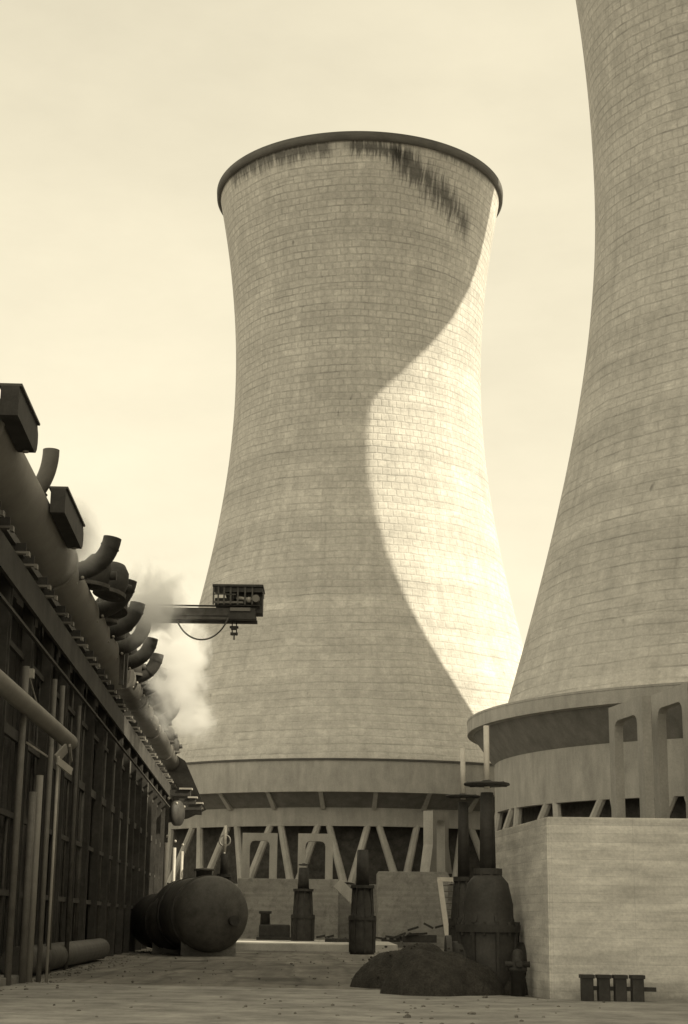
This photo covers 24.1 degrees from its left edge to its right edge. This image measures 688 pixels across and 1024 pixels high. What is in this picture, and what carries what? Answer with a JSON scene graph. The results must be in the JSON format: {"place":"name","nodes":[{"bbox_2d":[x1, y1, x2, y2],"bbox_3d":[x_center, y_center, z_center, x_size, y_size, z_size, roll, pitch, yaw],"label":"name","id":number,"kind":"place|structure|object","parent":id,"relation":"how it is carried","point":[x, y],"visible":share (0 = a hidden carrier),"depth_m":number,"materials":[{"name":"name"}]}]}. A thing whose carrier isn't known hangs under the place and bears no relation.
{"place":"outdoors","nodes":[
{"label":"outdoors","id":0,"kind":"place"},
{"bbox_2d":[32,947,544,998],"bbox_3d":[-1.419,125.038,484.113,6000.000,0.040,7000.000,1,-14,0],"label":"ground","id":1,"kind":"structure","parent":0,"point":[268,972],"depth_m":54.63,"materials":[{"name":"grey concrete"}]},
{"bbox_2d":[0,975,18,986],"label":"plinth strip","id":2,"kind":"object","parent":1,"relation":"on","point":[14,979],"depth_m":40.04,"materials":[{"name":"concrete"}]},
{"bbox_2d":[0,938,109,974],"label":"ground duct","id":3,"kind":"object","parent":1,"relation":"on","point":[83,951],"visible":0.73,"depth_m":53.20,"materials":[{"name":"metal"}]},
{"bbox_2d":[0,501,205,985],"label":"industrial building","id":4,"kind":"structure","parent":1,"relation":"on","point":[84,836],"depth_m":55.27,"materials":[{"name":"metal"}]},
{"bbox_2d":[0,669,77,749],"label":"drain pipe","id":5,"kind":"object","parent":4,"relation":"on","point":[17,696],"visible":0.86,"depth_m":41.24,"materials":[{"name":"grey metal"}]},
{"bbox_2d":[0,417,130,689],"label":"steam pipe","id":6,"kind":"object","parent":4,"relation":"on","point":[25,505],"visible":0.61,"depth_m":47.83,"materials":[{"name":"grey metal"}]},
{"bbox_2d":[0,383,39,452],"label":"vent box","id":7,"kind":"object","parent":6,"relation":"attached to","point":[19,417],"depth_m":37.52,"materials":[{"name":"metal"}]},
{"bbox_2d":[36,448,59,496],"bbox_3d":[-8.542,-1.024,45.643,0.895,1.535,0.620,1,-14,0],"label":"exhaust elbow","id":8,"kind":"object","parent":6,"relation":"attached to","point":[46,473],"visible":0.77,"depth_m":45.52,"materials":[{"name":"grey metal"}]},
{"bbox_2d":[49,486,84,549],"bbox_3d":[-8.190,0.268,47.773,0.540,0.840,4.769,1,-14,-3],"label":"vent box","id":9,"kind":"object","parent":6,"relation":"attached to","point":[67,517],"depth_m":46.71,"materials":[{"name":"metal"}]},
{"bbox_2d":[76,535,121,584],"bbox_3d":[-8.907,1.654,54.247,2.775,1.756,0.760,1,-14,0],"label":"exhaust elbow","id":10,"kind":"object","parent":6,"relation":"attached to","point":[101,559],"visible":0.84,"depth_m":54.03,"materials":[{"name":"grey metal"}]},
{"bbox_2d":[85,554,116,590],"bbox_3d":[-8.765,2.137,57.736,1.321,1.320,1.144,8,-14,2],"label":"relief valve","id":11,"kind":"object","parent":6,"relation":"attached to","point":[100,581],"visible":0.58,"depth_m":57.34,"materials":[{"name":"metal"}]},
{"bbox_2d":[96,598,117,625],"bbox_3d":[-9.407,3.903,63.992,1.201,1.200,1.040,1,-14,0],"label":"relief valve","id":12,"kind":"object","parent":6,"relation":"attached to","point":[110,621],"visible":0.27,"depth_m":63.67,"materials":[{"name":"metal"}]},
{"bbox_2d":[92,561,132,601],"bbox_3d":[-8.512,2.572,59.927,1.441,1.440,1.248,27,-27,-33],"label":"relief valve","id":13,"kind":"object","parent":6,"relation":"attached to","point":[120,586],"visible":0.73,"depth_m":59.50,"materials":[{"name":"metal"}]},
{"bbox_2d":[99,598,127,618],"bbox_3d":[-8.921,3.392,62.810,1.196,1.380,1.381,-2,-33,10],"label":"relief valve","id":14,"kind":"object","parent":6,"relation":"attached to","point":[122,613],"visible":0.2,"depth_m":62.48,"materials":[{"name":"metal"}]},
{"bbox_2d":[96,579,136,622],"bbox_3d":[-9.254,3.379,61.030,2.775,1.756,0.760,1,-14,0],"label":"exhaust elbow","id":15,"kind":"object","parent":6,"relation":"attached to","point":[107,609],"visible":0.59,"depth_m":60.76,"materials":[{"name":"grey metal"}]},
{"bbox_2d":[114,635,124,640],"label":"relief valve","id":16,"kind":"object","parent":6,"relation":"attached to","point":[122,637],"visible":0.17,"depth_m":67.11,"materials":[{"name":"metal"}]},
{"bbox_2d":[108,601,144,642],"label":"exhaust elbow","id":17,"kind":"object","parent":6,"relation":"attached to","point":[128,622],"visible":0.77,"depth_m":65.17,"materials":[{"name":"grey metal"}]},
{"bbox_2d":[117,620,151,658],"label":"exhaust elbow","id":18,"kind":"object","parent":6,"relation":"attached to","point":[136,639],"visible":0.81,"depth_m":69.24,"materials":[{"name":"grey metal"}]},
{"bbox_2d":[128,637,157,669],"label":"exhaust elbow","id":19,"kind":"object","parent":6,"relation":"attached to","point":[143,654],"visible":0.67,"depth_m":73.31,"materials":[{"name":"grey metal"}]},
{"bbox_2d":[118,584,264,688],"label":"travelling hoist","id":20,"kind":"object","parent":6,"relation":"attached to","point":[241,604],"visible":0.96,"depth_m":70.14,"materials":[{"name":"metal"}]},
{"bbox_2d":[118,669,178,770],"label":"steam pipe","id":21,"kind":"object","parent":4,"relation":"attached to","point":[157,739],"visible":0.67,"depth_m":90.61,"materials":[{"name":"grey metal"}]},
{"bbox_2d":[133,664,145,677],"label":"relief valve","id":22,"kind":"object","parent":21,"relation":"attached to","point":[138,670],"visible":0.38,"depth_m":77.41,"materials":[{"name":"metal"}]},
{"bbox_2d":[117,667,168,699],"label":"exhaust elbow","id":23,"kind":"object","parent":21,"relation":"attached to","point":[157,681],"visible":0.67,"depth_m":82.03,"materials":[{"name":"grey metal"}]},
{"bbox_2d":[140,680,149,686],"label":"relief valve","id":24,"kind":"object","parent":21,"relation":"attached to","point":[143,684],"visible":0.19,"depth_m":80.56,"materials":[{"name":"metal"}]},
{"bbox_2d":[133,653,163,687],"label":"exhaust elbow","id":25,"kind":"object","parent":21,"relation":"attached to","point":[153,664],"visible":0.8,"depth_m":77.68,"materials":[{"name":"grey metal"}]},
{"bbox_2d":[133,701,180,729],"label":"exhaust elbow","id":26,"kind":"object","parent":21,"relation":"attached to","point":[169,715],"visible":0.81,"depth_m":94.72,"materials":[{"name":"grey metal"}]},
{"bbox_2d":[145,679,172,710],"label":"exhaust elbow","id":27,"kind":"object","parent":21,"relation":"attached to","point":[161,693],"visible":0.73,"depth_m":86.00,"materials":[{"name":"grey metal"}]},
{"bbox_2d":[150,690,176,720],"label":"exhaust elbow","id":28,"kind":"object","parent":21,"relation":"attached to","point":[164,705],"visible":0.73,"depth_m":90.16,"materials":[{"name":"grey metal"}]},
{"bbox_2d":[159,713,171,731],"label":"relief valve","id":29,"kind":"object","parent":21,"relation":"attached to","point":[166,728],"visible":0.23,"depth_m":99.58,"materials":[{"name":"metal"}]},
{"bbox_2d":[165,726,177,743],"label":"relief valve","id":30,"kind":"object","parent":21,"relation":"attached to","point":[171,735],"visible":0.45,"depth_m":106.29,"materials":[{"name":"metal"}]},
{"bbox_2d":[173,738,182,753],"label":"relief valve","id":31,"kind":"object","parent":21,"relation":"attached to","point":[177,745],"visible":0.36,"depth_m":112.62,"materials":[{"name":"metal"}]},
{"bbox_2d":[130,893,177,953],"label":"storage tank","id":32,"kind":"object","parent":1,"relation":"on","point":[146,931],"visible":0.29,"depth_m":82.47,"materials":[{"name":"metal"}]},
{"bbox_2d":[155,868,247,955],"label":"storage tank","id":33,"kind":"object","parent":1,"relation":"on","point":[204,912],"visible":0.98,"depth_m":76.36,"materials":[{"name":"metal"}]},
{"bbox_2d":[217,825,230,880],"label":"gate valve","id":34,"kind":"object","parent":1,"relation":"on","point":[224,867],"visible":0.24,"depth_m":92.73,"materials":[{"name":"metal"}]},
{"bbox_2d":[218,834,230,853],"bbox_3d":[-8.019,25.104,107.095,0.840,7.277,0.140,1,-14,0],"label":"handwheel","id":35,"kind":"object","parent":34,"relation":"attached to","point":[228,836],"visible":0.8,"depth_m":107.85,"materials":[{"name":"grey paint"}]},
{"bbox_2d":[238,878,337,939],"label":"pedestal","id":36,"kind":"object","parent":1,"relation":"on","point":[275,897],"visible":0.43,"depth_m":119.73,"materials":[{"name":"concrete"}]},
{"bbox_2d":[241,833,277,878],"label":"portal frame","id":37,"kind":"object","parent":36,"relation":"on","point":[248,839],"visible":1,"depth_m":121.12,"materials":[{"name":"concrete"}]},
{"bbox_2d":[297,833,332,878],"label":"portal frame","id":38,"kind":"object","parent":36,"relation":"on","point":[304,839],"visible":0.96,"depth_m":121.17,"materials":[{"name":"concrete"}]},
{"bbox_2d":[291,863,314,940],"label":"gate valve","id":39,"kind":"object","parent":1,"relation":"on","point":[302,922],"visible":0.94,"depth_m":108.23,"materials":[{"name":"metal"}]},
{"bbox_2d":[0,948,612,1023],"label":"gravel","id":40,"kind":"structure","parent":1,"relation":"on","point":[332,1004],"depth_m":42.23,"materials":[{"name":"gravel"}]},
{"bbox_2d":[236,939,397,951],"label":"apron","id":41,"kind":"object","parent":1,"relation":"on","point":[276,945],"visible":0.29,"depth_m":93.67,"materials":[{"name":"concrete"}]},
{"bbox_2d":[256,911,290,939],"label":"pump","id":42,"kind":"object","parent":41,"relation":"on","point":[268,930],"visible":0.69,"depth_m":111.89,"materials":[{"name":"metal"}]},
{"bbox_2d":[316,935,348,941],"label":"scrap pile","id":43,"kind":"object","parent":41,"relation":"on","point":[328,939],"visible":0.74,"depth_m":104.11,"materials":[{"name":"metal"}]},
{"bbox_2d":[376,935,401,941],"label":"scrap pile","id":44,"kind":"object","parent":41,"relation":"on","point":[392,939],"visible":0.91,"depth_m":110.48,"materials":[{"name":"metal"}]},
{"bbox_2d":[0,982,687,1023],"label":"yard slab","id":45,"kind":"structure","parent":1,"relation":"on","point":[162,1004],"depth_m":30.82,"materials":[{"name":"concrete"}]},
{"bbox_2d":[579,974,655,1001],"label":"anchor stubs","id":46,"kind":"object","parent":45,"relation":"on","point":[619,988],"visible":0.85,"depth_m":34.68,"materials":[{"name":"metal"}]},
{"bbox_2d":[167,131,522,937],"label":"cooling tower","id":47,"kind":"structure","parent":1,"relation":"on","point":[353,681],"depth_m":142.77,"materials":[{"name":"concrete"}]},
{"bbox_2d":[348,850,375,954],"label":"gate valve","id":48,"kind":"object","parent":1,"relation":"on","point":[362,928],"visible":1,"depth_m":84.95,"materials":[{"name":"metal"}]},
{"bbox_2d":[350,942,441,988],"bbox_3d":[1.865,11.861,42.166,2.968,1.165,3.086,-10,-18,36],"label":"earth heap","id":49,"kind":"object","parent":1,"relation":"on","point":[372,972],"visible":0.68,"depth_m":41.47,"materials":[{"name":"brown soil"}]},
{"bbox_2d":[376,871,447,947],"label":"pedestal","id":50,"kind":"object","parent":1,"relation":"on","point":[405,901],"visible":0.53,"depth_m":112.75,"materials":[{"name":"concrete"}]},
{"bbox_2d":[420,811,451,873],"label":"portal frame","id":51,"kind":"object","parent":50,"relation":"on","point":[435,855],"visible":0.89,"depth_m":115.30,"materials":[{"name":"concrete"}]},
{"bbox_2d":[437,877,453,934],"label":"stair ladder","id":52,"kind":"object","parent":50,"relation":"attached to","point":[440,880],"visible":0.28,"depth_m":77.73,"materials":[{"name":"white paint"}]},
{"bbox_2d":[393,922,448,942],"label":"scrap pile","id":53,"kind":"object","parent":1,"relation":"on","point":[416,937],"visible":0.95,"depth_m":108.99,"materials":[{"name":"metal"}]},
{"bbox_2d":[380,947,505,996],"bbox_3d":[2.301,10.768,37.784,2.974,1.129,3.369,1,-14,0],"label":"earth heap","id":54,"kind":"object","parent":1,"relation":"on","point":[417,972],"visible":0.99,"depth_m":36.81,"materials":[{"name":"brown soil"}]},
{"bbox_2d":[446,748,479,940],"bbox_3d":[4.063,11.795,54.796,1.210,7.500,1.210,1,-14,0],"label":"gate valve","id":55,"kind":"object","parent":1,"relation":"on","point":[462,879],"visible":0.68,"depth_m":54.70,"materials":[{"name":"metal"}]},
{"bbox_2d":[444,725,526,987],"bbox_3d":[3.471,8.344,38.956,2.058,6.350,1.540,1,-14,0],"label":"gate valve","id":56,"kind":"object","parent":1,"relation":"on","point":[488,929],"visible":0.86,"depth_m":38.22,"materials":[{"name":"metal"}]},
{"bbox_2d":[504,977,527,994],"bbox_3d":[3.793,11.160,38.811,2.136,0.908,2.677,1,-14,0],"label":"earth heap","id":57,"kind":"object","parent":1,"relation":"on","point":[507,988],"visible":0.02,"depth_m":37.62,"materials":[{"name":"brown soil"}]},
{"bbox_2d":[504,949,529,996],"bbox_3d":[3.985,10.609,37.130,0.530,1.070,0.515,-11,-19,39],"label":"hydrant","id":58,"kind":"object","parent":1,"relation":"on","point":[517,965],"visible":0.94,"depth_m":37.00,"materials":[{"name":"metal"}]},
{"bbox_2d":[467,0,687,831],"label":"cooling tower","id":59,"kind":"structure","parent":1,"relation":"on","point":[608,627],"depth_m":109.33,"materials":[{"name":"concrete"}]},
{"bbox_2d":[495,817,687,1000],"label":"pedestal","id":60,"kind":"object","parent":1,"relation":"on","point":[598,895],"visible":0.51,"depth_m":36.12,"materials":[{"name":"concrete"}]},
{"bbox_2d":[608,696,654,817],"bbox_3d":[9.924,11.160,55.284,0.320,9.300,3.400,3,-15,-10],"label":"portal frame","id":61,"kind":"object","parent":60,"relation":"on","point":[639,708],"visible":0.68,"depth_m":55.29,"materials":[{"name":"concrete"}]},
{"bbox_2d":[651,682,687,818],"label":"portal frame","id":62,"kind":"object","parent":60,"relation":"on","point":[662,702],"visible":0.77,"depth_m":56.41,"materials":[{"name":"concrete"}]},
{"bbox_2d":[0,0,594,711],"label":"sky","id":63,"kind":"structure","parent":0,"point":[122,122],"materials":[{"name":"beige"}]},
{"bbox_2d":[334,879,351,903],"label":"sloping slab","id":64,"kind":"structure","parent":0,"point":[342,888],"depth_m":115.26,"materials":[{"name":"concrete"}]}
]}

